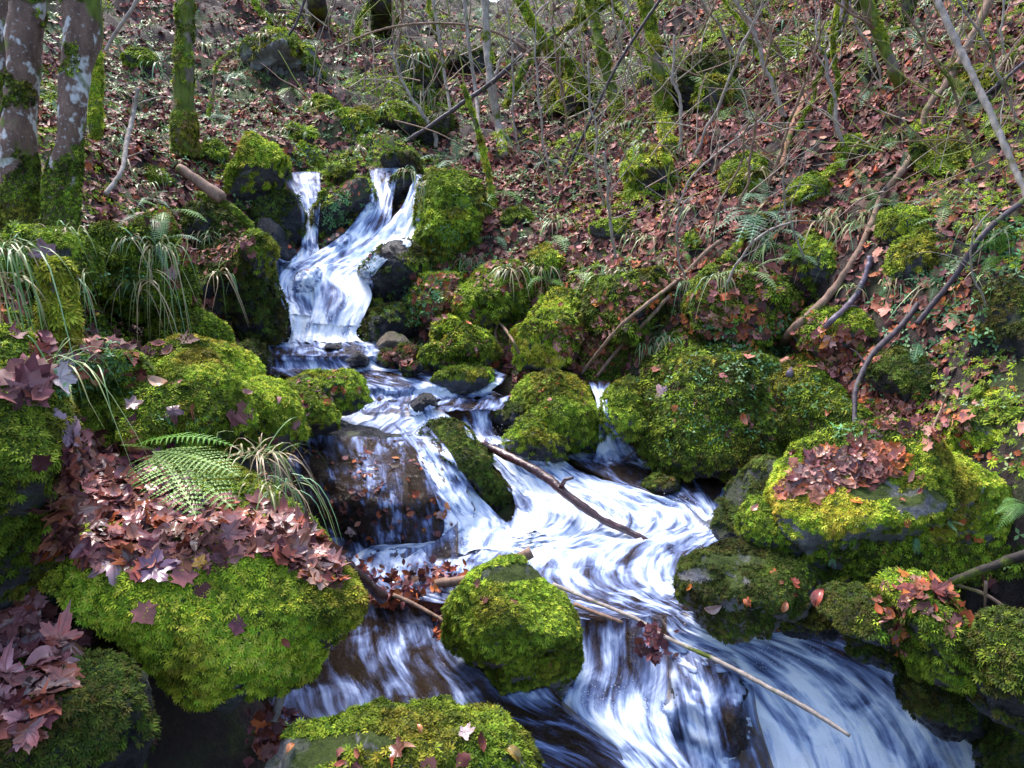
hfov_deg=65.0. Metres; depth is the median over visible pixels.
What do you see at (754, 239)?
bare stem
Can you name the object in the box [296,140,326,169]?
grey rock
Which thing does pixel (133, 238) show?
grass tuft
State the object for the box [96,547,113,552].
beech leaf
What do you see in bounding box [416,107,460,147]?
dark boulder
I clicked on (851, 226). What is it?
grass tuft
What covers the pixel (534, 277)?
fern
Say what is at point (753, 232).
fern
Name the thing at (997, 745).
dark boulder
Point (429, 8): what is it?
sapling
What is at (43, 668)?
beech leaf
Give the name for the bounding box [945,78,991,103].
fern
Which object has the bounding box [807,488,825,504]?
maple leaf
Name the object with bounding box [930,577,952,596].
maple leaf
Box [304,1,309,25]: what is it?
sapling
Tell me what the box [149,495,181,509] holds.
maple leaf
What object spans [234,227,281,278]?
mossy boulder
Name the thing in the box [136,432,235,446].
fern
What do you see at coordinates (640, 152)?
grass tuft
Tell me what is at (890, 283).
grass tuft
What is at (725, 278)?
grass tuft
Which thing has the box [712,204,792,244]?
fern
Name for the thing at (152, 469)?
maple leaf
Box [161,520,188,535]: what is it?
maple leaf
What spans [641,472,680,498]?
wet rock
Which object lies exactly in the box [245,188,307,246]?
dark boulder
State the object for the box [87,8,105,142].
tree trunk
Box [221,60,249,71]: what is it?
grass tuft
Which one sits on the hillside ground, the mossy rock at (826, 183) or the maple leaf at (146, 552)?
the mossy rock at (826, 183)
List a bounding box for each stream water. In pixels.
[267,339,434,374]
[269,598,624,767]
[272,367,506,400]
[340,400,449,434]
[350,437,717,620]
[361,395,508,412]
[565,452,728,520]
[661,610,974,767]
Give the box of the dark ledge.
[489,399,526,431]
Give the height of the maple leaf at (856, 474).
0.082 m
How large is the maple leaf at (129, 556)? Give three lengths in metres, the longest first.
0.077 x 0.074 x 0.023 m
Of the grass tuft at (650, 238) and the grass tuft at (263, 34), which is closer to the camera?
the grass tuft at (650, 238)
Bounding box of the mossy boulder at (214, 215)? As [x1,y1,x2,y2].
[177,200,243,242]
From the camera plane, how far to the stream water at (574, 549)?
4.63 m
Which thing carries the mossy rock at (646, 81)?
on the hillside ground
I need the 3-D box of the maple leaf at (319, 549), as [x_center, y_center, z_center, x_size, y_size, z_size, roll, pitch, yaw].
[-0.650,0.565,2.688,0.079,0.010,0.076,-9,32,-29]
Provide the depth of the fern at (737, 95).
7.27 m
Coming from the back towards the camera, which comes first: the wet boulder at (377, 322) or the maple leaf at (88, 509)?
the wet boulder at (377, 322)
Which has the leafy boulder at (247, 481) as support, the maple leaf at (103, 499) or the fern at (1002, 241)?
the maple leaf at (103, 499)
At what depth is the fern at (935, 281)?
4.75 m
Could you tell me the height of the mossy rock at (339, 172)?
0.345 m
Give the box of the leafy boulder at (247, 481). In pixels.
[82,443,331,540]
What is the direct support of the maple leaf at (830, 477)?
on the mossy boulder at (951, 483)
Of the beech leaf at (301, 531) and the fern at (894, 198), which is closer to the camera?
the beech leaf at (301, 531)
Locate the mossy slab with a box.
[417,416,513,513]
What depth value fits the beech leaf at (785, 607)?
3.46 m
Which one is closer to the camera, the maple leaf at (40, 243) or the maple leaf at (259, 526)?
the maple leaf at (259, 526)
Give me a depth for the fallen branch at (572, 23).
10.22 m
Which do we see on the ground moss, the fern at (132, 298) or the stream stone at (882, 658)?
the fern at (132, 298)
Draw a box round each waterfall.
[275,259,372,343]
[279,167,401,315]
[282,171,320,270]
[310,174,422,326]
[355,439,409,548]
[394,423,520,554]
[454,408,512,445]
[562,615,691,767]
[587,379,648,461]
[661,648,773,767]
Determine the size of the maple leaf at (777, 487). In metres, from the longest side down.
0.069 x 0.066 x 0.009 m
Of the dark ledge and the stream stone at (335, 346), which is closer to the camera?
the dark ledge
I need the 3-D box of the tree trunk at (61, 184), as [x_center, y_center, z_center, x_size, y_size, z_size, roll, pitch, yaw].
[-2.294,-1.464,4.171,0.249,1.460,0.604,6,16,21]
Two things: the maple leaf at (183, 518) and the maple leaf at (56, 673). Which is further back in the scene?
the maple leaf at (183, 518)
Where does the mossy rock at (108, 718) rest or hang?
on the hillside ground
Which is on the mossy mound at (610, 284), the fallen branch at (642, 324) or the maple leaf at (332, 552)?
the fallen branch at (642, 324)
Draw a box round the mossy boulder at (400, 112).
[373,98,431,137]
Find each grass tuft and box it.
[0,221,89,402]
[0,270,44,327]
[1,335,154,531]
[37,220,96,267]
[76,266,100,315]
[76,272,102,334]
[101,270,179,338]
[102,135,123,147]
[104,81,116,86]
[104,87,142,102]
[106,227,157,281]
[113,152,131,173]
[119,204,135,215]
[127,55,169,82]
[128,164,149,178]
[132,169,159,202]
[138,19,160,28]
[138,234,197,338]
[153,169,167,190]
[156,124,169,132]
[190,226,220,251]
[191,229,234,247]
[195,41,212,55]
[202,257,248,322]
[215,417,326,506]
[219,84,240,96]
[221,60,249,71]
[237,471,341,544]
[252,30,272,61]
[274,12,292,18]
[279,121,306,140]
[296,96,314,111]
[343,144,381,157]
[371,103,404,125]
[393,166,416,192]
[404,49,433,84]
[410,88,436,106]
[411,175,429,216]
[428,94,447,109]
[452,252,483,270]
[487,263,532,300]
[509,166,540,178]
[525,258,561,297]
[527,217,580,243]
[539,215,579,230]
[575,265,614,305]
[603,263,631,274]
[617,119,635,132]
[618,139,679,190]
[618,225,651,251]
[620,233,649,254]
[628,66,639,77]
[630,229,654,254]
[635,337,659,361]
[652,331,686,358]
[658,256,679,274]
[661,31,675,45]
[666,197,708,238]
[666,277,691,322]
[669,146,689,160]
[688,268,741,323]
[695,112,726,121]
[695,215,731,253]
[733,41,752,54]
[739,157,780,196]
[742,230,786,265]
[748,202,787,230]
[768,211,818,241]
[772,12,813,31]
[794,209,843,282]
[803,206,841,231]
[815,220,859,279]
[819,206,847,233]
[835,283,867,302]
[837,30,855,45]
[844,204,872,230]
[845,132,883,166]
[878,276,912,307]
[880,130,904,143]
[882,276,955,354]
[922,35,951,51]
[928,87,971,119]
[944,162,978,182]
[945,186,997,206]
[946,15,987,38]
[946,220,1012,269]
[948,16,972,45]
[952,269,1010,304]
[990,44,1023,82]
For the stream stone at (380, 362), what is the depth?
6.44 m
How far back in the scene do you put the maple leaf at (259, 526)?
2.63 m
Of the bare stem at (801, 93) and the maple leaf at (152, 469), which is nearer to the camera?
the maple leaf at (152, 469)
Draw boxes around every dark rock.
[377,148,425,174]
[445,45,498,72]
[777,605,840,641]
[966,272,1023,358]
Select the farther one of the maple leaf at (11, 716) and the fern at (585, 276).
the fern at (585, 276)
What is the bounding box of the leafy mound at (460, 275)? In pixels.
[402,270,467,327]
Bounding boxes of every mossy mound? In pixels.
[449,259,534,329]
[542,64,597,122]
[581,265,679,346]
[679,254,809,346]
[793,303,878,367]
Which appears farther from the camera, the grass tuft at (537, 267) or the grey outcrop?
the grey outcrop
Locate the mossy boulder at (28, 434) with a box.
[0,355,85,611]
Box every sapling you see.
[246,0,274,24]
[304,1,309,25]
[343,29,437,147]
[346,0,397,45]
[393,1,399,22]
[415,0,458,109]
[426,0,460,68]
[459,0,480,130]
[459,84,497,210]
[462,0,508,156]
[493,1,585,75]
[544,0,587,33]
[560,1,603,46]
[572,0,581,37]
[586,0,650,72]
[620,0,629,26]
[636,16,708,146]
[716,0,788,86]
[731,0,786,118]
[773,0,844,146]
[795,0,907,131]
[827,0,841,117]
[839,0,881,79]
[933,0,1023,197]
[999,0,1009,61]
[1009,37,1023,64]
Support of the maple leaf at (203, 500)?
on the leafy boulder at (247, 481)
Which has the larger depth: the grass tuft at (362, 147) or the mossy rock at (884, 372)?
the grass tuft at (362, 147)
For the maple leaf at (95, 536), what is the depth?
2.51 m
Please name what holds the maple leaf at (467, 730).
on the mossy boulder at (371, 730)
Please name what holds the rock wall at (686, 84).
on the hillside ground
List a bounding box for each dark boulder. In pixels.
[15,587,119,651]
[236,338,273,374]
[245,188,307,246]
[254,214,296,263]
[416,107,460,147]
[708,453,776,540]
[970,721,1023,767]
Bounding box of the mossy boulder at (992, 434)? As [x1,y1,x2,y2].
[944,405,1005,455]
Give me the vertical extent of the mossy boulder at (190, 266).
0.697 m
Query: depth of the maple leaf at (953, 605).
3.15 m
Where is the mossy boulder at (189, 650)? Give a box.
[35,513,369,713]
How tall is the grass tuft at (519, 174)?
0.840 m
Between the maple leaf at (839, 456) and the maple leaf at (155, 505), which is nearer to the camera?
the maple leaf at (155, 505)
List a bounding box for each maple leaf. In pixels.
[0,612,29,639]
[0,621,36,652]
[0,636,24,673]
[0,681,12,703]
[1,705,27,737]
[4,681,30,711]
[5,712,46,751]
[8,594,48,627]
[10,678,35,695]
[12,648,28,659]
[12,717,48,753]
[19,626,38,635]
[27,238,58,260]
[28,618,55,641]
[28,676,70,695]
[30,677,42,698]
[35,665,82,693]
[39,600,83,640]
[41,506,72,530]
[41,638,61,646]
[43,493,65,509]
[46,539,60,555]
[48,361,77,395]
[50,636,84,656]
[53,408,81,453]
[53,459,70,485]
[56,481,65,497]
[57,511,84,543]
[57,532,76,552]
[59,352,84,380]
[61,465,82,483]
[61,651,79,669]
[62,454,80,482]
[62,527,89,550]
[64,491,75,506]
[66,484,88,518]
[70,527,84,546]
[72,502,100,524]
[73,634,98,647]
[80,532,106,543]
[81,466,87,478]
[82,500,102,523]
[82,503,112,521]
[83,479,98,495]
[85,498,94,505]
[86,518,108,528]
[86,527,109,537]
[87,559,121,585]
[89,476,108,486]
[90,448,104,465]
[91,435,103,453]
[91,538,102,544]
[93,458,115,476]
[93,491,120,502]
[93,501,112,512]
[96,445,113,452]
[109,488,127,501]
[113,441,120,455]
[116,482,125,489]
[121,507,150,524]
[121,547,137,570]
[122,521,140,535]
[124,395,143,408]
[126,494,143,506]
[127,446,148,452]
[127,450,148,454]
[131,547,148,565]
[132,453,156,459]
[132,543,145,553]
[137,548,181,581]
[138,508,156,525]
[138,526,165,542]
[143,462,162,473]
[145,482,171,492]
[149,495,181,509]
[155,493,187,507]
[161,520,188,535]
[163,265,179,279]
[164,403,183,425]
[165,471,193,489]
[171,516,194,524]
[173,513,204,522]
[177,529,199,543]
[187,516,203,535]
[191,553,206,567]
[195,496,209,510]
[210,516,218,521]
[216,499,248,523]
[216,518,251,544]
[236,506,249,513]
[244,488,269,508]
[245,517,261,533]
[246,509,270,523]
[247,517,266,536]
[252,508,269,515]
[257,528,271,534]
[263,529,277,551]
[265,519,283,529]
[266,510,285,519]
[270,511,298,527]
[270,525,294,537]
[271,490,294,513]
[275,519,293,536]
[280,526,307,557]
[282,524,300,536]
[287,526,314,560]
[289,552,308,566]
[291,514,309,525]
[293,501,310,522]
[297,517,314,534]
[297,563,316,577]
[299,505,321,531]
[306,566,332,589]
[308,545,326,559]
[311,547,329,558]
[317,546,345,564]
[318,567,334,576]
[322,548,344,562]
[345,527,355,537]
[389,734,403,758]
[436,511,445,519]
[458,722,474,740]
[655,384,667,398]
[772,483,781,492]
[783,482,794,493]
[789,480,802,487]
[792,463,809,479]
[795,463,809,478]
[804,449,821,467]
[804,465,820,474]
[805,467,822,483]
[806,482,824,496]
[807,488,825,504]
[813,445,829,454]
[825,471,838,482]
[825,483,836,490]
[830,448,849,464]
[831,476,841,486]
[848,442,860,455]
[851,466,863,482]
[853,451,863,461]
[856,432,868,446]
[860,467,871,478]
[864,442,877,452]
[864,462,874,471]
[866,451,880,464]
[869,429,883,438]
[870,438,884,452]
[874,460,882,471]
[875,454,894,470]
[887,440,901,455]
[888,442,904,459]
[890,461,904,474]
[896,582,915,594]
[897,451,909,461]
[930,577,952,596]
[934,590,946,605]
[936,579,959,599]
[947,602,959,609]
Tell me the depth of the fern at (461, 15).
19.71 m
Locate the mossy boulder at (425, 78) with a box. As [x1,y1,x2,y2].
[392,44,443,92]
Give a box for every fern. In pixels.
[43,36,56,53]
[117,198,162,240]
[118,219,200,264]
[118,288,153,305]
[121,444,242,517]
[124,200,205,232]
[125,90,154,110]
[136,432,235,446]
[137,189,167,206]
[143,128,168,138]
[145,42,165,60]
[200,104,231,120]
[222,69,247,80]
[226,45,262,65]
[278,80,310,98]
[302,37,322,46]
[421,133,471,167]
[451,193,496,213]
[456,13,470,22]
[462,143,494,161]
[466,226,515,250]
[476,8,492,21]
[487,181,521,201]
[492,132,540,158]
[526,155,564,168]
[526,270,563,287]
[552,235,569,252]
[558,219,587,230]
[567,262,607,280]
[572,133,606,162]
[575,103,620,124]
[620,255,657,270]
[662,240,703,265]
[676,62,711,92]
[700,105,741,119]
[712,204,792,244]
[712,252,789,290]
[720,214,772,246]
[722,93,771,124]
[726,68,758,97]
[730,227,801,260]
[737,210,804,250]
[741,187,772,203]
[750,178,770,201]
[756,128,819,161]
[775,243,817,264]
[798,174,850,203]
[837,147,862,167]
[838,47,877,64]
[841,74,893,107]
[849,213,875,232]
[850,190,895,213]
[853,168,901,200]
[867,123,907,151]
[868,191,919,210]
[882,126,914,147]
[892,17,941,46]
[904,269,940,300]
[909,343,925,361]
[911,188,973,225]
[911,537,919,554]
[916,197,991,239]
[936,240,992,277]
[942,520,962,530]
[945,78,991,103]
[948,80,1001,118]
[949,311,968,325]
[968,233,1022,274]
[976,218,1023,250]
[985,108,1022,126]
[995,497,1023,530]
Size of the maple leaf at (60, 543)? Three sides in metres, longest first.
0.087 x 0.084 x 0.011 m
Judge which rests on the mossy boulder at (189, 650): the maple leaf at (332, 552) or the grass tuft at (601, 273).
the maple leaf at (332, 552)
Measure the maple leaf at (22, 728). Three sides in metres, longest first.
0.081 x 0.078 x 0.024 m
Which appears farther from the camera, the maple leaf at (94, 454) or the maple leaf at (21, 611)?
the maple leaf at (94, 454)
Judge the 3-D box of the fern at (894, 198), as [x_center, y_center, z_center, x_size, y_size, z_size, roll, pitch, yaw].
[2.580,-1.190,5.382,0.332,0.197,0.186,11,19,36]
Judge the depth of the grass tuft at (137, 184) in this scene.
6.66 m
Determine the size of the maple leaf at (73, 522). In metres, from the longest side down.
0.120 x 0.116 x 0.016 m
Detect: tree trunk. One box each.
[0,0,7,117]
[0,0,50,235]
[39,0,102,231]
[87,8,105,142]
[168,0,201,157]
[307,0,327,27]
[368,0,394,37]
[513,0,592,94]
[526,0,581,115]
[584,0,624,114]
[636,0,678,152]
[822,0,851,60]
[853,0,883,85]
[859,0,928,132]
[899,0,928,163]
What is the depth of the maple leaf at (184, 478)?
2.92 m
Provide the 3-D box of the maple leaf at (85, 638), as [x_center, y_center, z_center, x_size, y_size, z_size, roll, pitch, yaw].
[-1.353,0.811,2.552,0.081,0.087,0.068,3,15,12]
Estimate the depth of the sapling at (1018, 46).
5.73 m
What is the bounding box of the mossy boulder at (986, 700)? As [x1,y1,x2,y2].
[963,603,1023,735]
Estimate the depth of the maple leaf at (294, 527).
2.72 m
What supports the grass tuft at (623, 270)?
on the hillside ground
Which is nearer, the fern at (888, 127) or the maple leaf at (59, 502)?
the maple leaf at (59, 502)
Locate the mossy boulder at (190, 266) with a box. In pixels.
[81,204,202,326]
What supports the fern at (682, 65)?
on the mossy rock at (719, 79)
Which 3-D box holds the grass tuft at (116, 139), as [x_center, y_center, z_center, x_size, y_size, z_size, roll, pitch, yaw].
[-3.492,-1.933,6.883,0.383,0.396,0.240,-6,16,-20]
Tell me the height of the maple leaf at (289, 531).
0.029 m
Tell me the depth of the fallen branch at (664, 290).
5.98 m
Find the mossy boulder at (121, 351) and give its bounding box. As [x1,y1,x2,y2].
[59,336,155,407]
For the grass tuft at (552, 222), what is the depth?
7.42 m
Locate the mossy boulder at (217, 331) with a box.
[141,306,235,345]
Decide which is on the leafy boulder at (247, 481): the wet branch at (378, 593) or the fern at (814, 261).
the wet branch at (378, 593)
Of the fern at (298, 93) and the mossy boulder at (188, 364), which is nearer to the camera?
the mossy boulder at (188, 364)
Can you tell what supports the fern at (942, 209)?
on the hillside ground
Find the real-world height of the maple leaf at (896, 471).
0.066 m
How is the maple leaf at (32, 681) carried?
on the mossy rock at (108, 718)
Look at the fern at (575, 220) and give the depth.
7.25 m
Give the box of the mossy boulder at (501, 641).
[439,553,585,699]
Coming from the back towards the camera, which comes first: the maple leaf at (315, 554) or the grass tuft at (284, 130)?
the grass tuft at (284, 130)
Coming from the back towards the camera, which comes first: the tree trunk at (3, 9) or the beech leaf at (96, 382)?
the tree trunk at (3, 9)
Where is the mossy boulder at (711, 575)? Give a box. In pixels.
[671,537,825,645]
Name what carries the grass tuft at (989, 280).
on the hillside ground
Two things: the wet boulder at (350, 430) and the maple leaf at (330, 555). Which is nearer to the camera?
the maple leaf at (330, 555)
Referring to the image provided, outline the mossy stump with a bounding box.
[28,254,84,352]
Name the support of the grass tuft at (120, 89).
on the hillside ground
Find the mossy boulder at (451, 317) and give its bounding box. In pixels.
[429,313,461,341]
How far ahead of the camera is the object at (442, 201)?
7.32 m
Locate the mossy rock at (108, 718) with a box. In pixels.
[0,647,161,767]
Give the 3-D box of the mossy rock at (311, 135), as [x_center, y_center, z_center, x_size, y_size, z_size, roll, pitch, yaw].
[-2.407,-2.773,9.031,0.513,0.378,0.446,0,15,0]
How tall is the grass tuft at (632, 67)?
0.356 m
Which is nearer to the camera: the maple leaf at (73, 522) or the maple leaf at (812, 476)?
the maple leaf at (73, 522)
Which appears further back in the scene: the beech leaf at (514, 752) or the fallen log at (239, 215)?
the fallen log at (239, 215)
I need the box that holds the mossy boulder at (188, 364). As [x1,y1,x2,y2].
[79,347,259,459]
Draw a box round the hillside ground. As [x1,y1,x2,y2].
[1,0,1023,767]
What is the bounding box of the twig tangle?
[260,0,1023,228]
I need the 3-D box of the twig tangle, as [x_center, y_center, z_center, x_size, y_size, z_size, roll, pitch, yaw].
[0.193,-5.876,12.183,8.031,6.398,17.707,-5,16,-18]
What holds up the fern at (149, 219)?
on the hillside ground
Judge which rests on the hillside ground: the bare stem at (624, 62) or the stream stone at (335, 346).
the bare stem at (624, 62)
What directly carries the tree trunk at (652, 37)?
on the hillside ground
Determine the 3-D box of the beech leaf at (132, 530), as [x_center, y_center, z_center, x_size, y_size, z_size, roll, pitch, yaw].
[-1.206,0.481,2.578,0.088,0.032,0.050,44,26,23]
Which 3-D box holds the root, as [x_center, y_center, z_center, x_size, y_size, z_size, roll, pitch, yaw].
[1.976,0.914,3.350,0.047,0.206,0.016,0,15,0]
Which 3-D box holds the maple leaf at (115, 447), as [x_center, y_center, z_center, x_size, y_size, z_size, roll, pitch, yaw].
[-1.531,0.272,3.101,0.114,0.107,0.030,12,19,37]
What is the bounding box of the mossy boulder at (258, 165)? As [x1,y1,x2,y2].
[222,130,292,203]
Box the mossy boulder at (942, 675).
[865,567,977,698]
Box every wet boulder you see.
[268,423,474,516]
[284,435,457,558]
[356,300,422,341]
[357,236,428,302]
[671,666,749,755]
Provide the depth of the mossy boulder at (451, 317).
6.53 m
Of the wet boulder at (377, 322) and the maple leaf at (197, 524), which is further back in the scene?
the wet boulder at (377, 322)
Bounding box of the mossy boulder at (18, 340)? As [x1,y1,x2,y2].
[0,324,55,360]
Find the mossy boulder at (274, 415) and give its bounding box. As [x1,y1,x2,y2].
[141,333,311,468]
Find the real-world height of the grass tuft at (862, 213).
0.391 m
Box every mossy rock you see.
[0,647,161,767]
[119,45,159,72]
[140,163,177,186]
[199,137,231,163]
[279,121,320,142]
[285,367,373,416]
[302,392,342,438]
[311,92,342,112]
[324,162,355,183]
[331,104,377,132]
[416,323,503,371]
[499,204,534,225]
[501,413,570,465]
[526,241,567,273]
[588,216,633,239]
[636,57,670,88]
[679,228,702,248]
[688,72,741,113]
[717,150,769,197]
[733,494,803,557]
[764,34,802,61]
[782,169,833,206]
[783,228,839,285]
[808,580,907,656]
[832,132,876,160]
[853,341,939,400]
[873,202,936,242]
[880,225,941,280]
[891,672,991,743]
[911,132,971,176]
[953,63,1002,89]
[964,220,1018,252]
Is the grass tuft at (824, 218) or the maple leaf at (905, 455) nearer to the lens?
the maple leaf at (905, 455)
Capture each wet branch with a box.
[264,476,388,603]
[434,547,533,587]
[482,440,647,539]
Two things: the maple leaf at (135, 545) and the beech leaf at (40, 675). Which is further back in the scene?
the maple leaf at (135, 545)
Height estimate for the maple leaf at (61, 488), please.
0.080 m
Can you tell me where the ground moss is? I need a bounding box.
[0,0,1023,700]
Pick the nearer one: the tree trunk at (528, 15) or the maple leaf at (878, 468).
the maple leaf at (878, 468)
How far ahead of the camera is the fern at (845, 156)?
6.21 m
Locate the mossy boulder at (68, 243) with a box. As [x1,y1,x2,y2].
[0,222,110,304]
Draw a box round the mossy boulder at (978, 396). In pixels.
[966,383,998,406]
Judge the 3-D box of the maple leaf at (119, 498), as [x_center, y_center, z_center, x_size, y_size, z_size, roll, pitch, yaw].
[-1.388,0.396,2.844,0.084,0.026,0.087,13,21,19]
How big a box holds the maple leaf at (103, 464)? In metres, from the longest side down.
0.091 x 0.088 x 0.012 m
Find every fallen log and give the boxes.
[175,164,226,203]
[196,191,254,228]
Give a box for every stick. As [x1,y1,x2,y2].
[269,695,285,722]
[392,593,442,621]
[494,322,528,372]
[552,582,850,736]
[573,602,622,623]
[620,449,636,462]
[927,393,948,438]
[954,584,1002,604]
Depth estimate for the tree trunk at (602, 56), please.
9.35 m
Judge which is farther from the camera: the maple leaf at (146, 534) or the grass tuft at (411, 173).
the grass tuft at (411, 173)
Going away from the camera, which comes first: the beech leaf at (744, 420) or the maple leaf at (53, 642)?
the maple leaf at (53, 642)
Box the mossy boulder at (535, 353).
[508,286,588,371]
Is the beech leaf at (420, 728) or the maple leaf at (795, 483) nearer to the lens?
the beech leaf at (420, 728)
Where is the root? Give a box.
[983,580,987,608]
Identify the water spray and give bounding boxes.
[286,301,834,731]
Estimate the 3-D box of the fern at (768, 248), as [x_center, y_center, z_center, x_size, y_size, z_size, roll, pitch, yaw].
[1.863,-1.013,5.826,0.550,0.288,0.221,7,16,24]
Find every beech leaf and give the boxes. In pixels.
[12,588,35,606]
[24,645,61,666]
[26,665,49,673]
[31,672,50,684]
[36,608,40,620]
[48,680,76,689]
[68,446,83,460]
[69,536,91,559]
[72,429,81,449]
[86,439,102,455]
[90,376,103,384]
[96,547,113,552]
[107,483,120,497]
[114,463,127,479]
[115,645,129,654]
[126,521,142,538]
[144,496,164,511]
[148,375,167,385]
[156,522,173,531]
[172,532,184,538]
[179,503,195,516]
[190,535,207,555]
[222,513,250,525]
[249,538,272,552]
[286,743,293,753]
[289,528,309,544]
[317,561,333,569]
[348,488,356,493]
[417,724,422,733]
[506,745,520,763]
[704,605,721,613]
[740,413,747,424]
[750,503,758,510]
[781,601,788,611]
[785,474,801,480]
[789,449,796,455]
[811,588,823,606]
[815,445,824,457]
[825,463,836,471]
[891,461,904,468]
[910,587,917,594]
[928,570,940,583]
[932,346,942,353]
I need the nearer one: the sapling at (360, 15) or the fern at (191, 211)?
the fern at (191, 211)
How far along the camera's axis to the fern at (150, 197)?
6.58 m
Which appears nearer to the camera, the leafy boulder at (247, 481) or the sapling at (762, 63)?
the leafy boulder at (247, 481)
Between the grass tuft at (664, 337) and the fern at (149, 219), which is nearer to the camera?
the fern at (149, 219)
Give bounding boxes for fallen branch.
[331,22,544,69]
[403,53,524,143]
[501,0,618,108]
[561,0,660,179]
[580,239,722,374]
[596,295,670,376]
[721,62,963,261]
[778,0,996,346]
[779,93,807,168]
[785,256,873,376]
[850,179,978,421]
[878,55,1023,194]
[914,197,1023,325]
[947,550,1023,584]
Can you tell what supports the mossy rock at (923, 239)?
on the hillside ground
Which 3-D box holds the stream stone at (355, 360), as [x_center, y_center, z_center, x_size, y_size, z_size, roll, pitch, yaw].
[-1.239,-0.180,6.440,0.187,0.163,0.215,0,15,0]
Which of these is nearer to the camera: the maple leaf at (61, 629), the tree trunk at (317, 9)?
the maple leaf at (61, 629)
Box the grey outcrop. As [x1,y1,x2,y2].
[236,24,326,82]
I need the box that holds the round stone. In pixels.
[376,331,409,348]
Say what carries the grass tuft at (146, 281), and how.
on the hillside ground
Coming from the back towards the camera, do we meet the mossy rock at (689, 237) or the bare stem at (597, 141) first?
the bare stem at (597, 141)
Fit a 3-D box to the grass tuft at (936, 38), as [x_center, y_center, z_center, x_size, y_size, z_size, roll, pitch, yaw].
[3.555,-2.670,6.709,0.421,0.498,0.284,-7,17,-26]
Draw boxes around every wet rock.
[285,319,291,341]
[308,175,378,238]
[325,232,347,246]
[387,167,417,206]
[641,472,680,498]
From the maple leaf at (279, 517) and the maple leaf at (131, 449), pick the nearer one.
the maple leaf at (279, 517)
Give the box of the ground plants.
[39,0,1023,724]
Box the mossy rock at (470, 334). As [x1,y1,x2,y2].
[416,323,503,371]
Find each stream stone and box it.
[324,343,341,349]
[340,420,348,427]
[345,353,369,367]
[376,341,418,368]
[398,360,426,377]
[408,392,437,415]
[843,643,904,675]
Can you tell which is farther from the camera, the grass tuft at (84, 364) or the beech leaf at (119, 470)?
the beech leaf at (119, 470)
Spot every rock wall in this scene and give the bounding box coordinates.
[194,228,289,345]
[666,50,740,115]
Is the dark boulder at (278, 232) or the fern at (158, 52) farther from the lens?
the fern at (158, 52)
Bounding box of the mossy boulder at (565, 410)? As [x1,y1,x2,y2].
[510,366,607,453]
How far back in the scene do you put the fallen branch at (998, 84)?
5.62 m
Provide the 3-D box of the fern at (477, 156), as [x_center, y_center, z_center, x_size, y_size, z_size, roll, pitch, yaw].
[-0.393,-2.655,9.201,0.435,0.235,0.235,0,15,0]
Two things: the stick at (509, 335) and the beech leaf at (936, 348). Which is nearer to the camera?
the beech leaf at (936, 348)
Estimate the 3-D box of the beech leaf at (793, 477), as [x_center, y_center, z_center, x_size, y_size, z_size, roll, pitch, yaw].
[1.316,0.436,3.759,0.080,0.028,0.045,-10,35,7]
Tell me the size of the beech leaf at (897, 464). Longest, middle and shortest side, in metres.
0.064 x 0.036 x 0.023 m
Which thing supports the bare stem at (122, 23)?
on the hillside ground
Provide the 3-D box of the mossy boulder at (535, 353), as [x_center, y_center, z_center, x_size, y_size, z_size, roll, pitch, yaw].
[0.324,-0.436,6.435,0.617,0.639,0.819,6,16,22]
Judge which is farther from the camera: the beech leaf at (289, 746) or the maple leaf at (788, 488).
the maple leaf at (788, 488)
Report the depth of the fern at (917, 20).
6.87 m
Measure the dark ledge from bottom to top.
0.347 m
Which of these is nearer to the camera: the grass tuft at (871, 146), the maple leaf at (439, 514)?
the maple leaf at (439, 514)
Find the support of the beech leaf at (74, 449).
on the mossy boulder at (28, 434)
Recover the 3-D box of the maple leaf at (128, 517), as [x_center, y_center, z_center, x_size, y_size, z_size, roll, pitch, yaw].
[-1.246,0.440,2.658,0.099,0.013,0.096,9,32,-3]
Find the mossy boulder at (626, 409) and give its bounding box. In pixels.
[597,374,648,442]
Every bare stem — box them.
[103,87,157,196]
[104,0,138,51]
[206,49,234,116]
[267,0,305,74]
[391,0,403,73]
[480,0,578,150]
[505,1,618,194]
[542,0,573,153]
[551,29,640,207]
[563,117,648,258]
[593,0,638,105]
[615,164,714,283]
[671,84,836,214]
[680,0,740,71]
[689,0,786,56]
[693,0,775,158]
[707,82,773,230]
[723,139,825,287]
[728,0,794,96]
[733,0,814,209]
[761,109,824,261]
[764,0,893,52]
[765,0,836,191]
[895,0,980,150]
[905,143,1023,305]
[929,0,1016,118]
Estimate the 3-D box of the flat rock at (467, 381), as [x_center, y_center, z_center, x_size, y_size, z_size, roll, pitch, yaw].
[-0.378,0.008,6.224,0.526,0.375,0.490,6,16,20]
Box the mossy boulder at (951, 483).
[762,417,1014,587]
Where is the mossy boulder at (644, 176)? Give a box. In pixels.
[618,142,677,197]
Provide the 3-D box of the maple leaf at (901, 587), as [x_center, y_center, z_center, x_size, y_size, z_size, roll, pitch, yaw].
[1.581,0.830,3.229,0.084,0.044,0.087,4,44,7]
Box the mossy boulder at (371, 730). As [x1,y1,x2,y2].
[265,694,545,767]
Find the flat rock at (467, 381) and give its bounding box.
[430,360,497,396]
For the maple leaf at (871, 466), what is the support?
on the mossy boulder at (951, 483)
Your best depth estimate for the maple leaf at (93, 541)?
2.48 m
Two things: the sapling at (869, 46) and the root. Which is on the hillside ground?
the sapling at (869, 46)

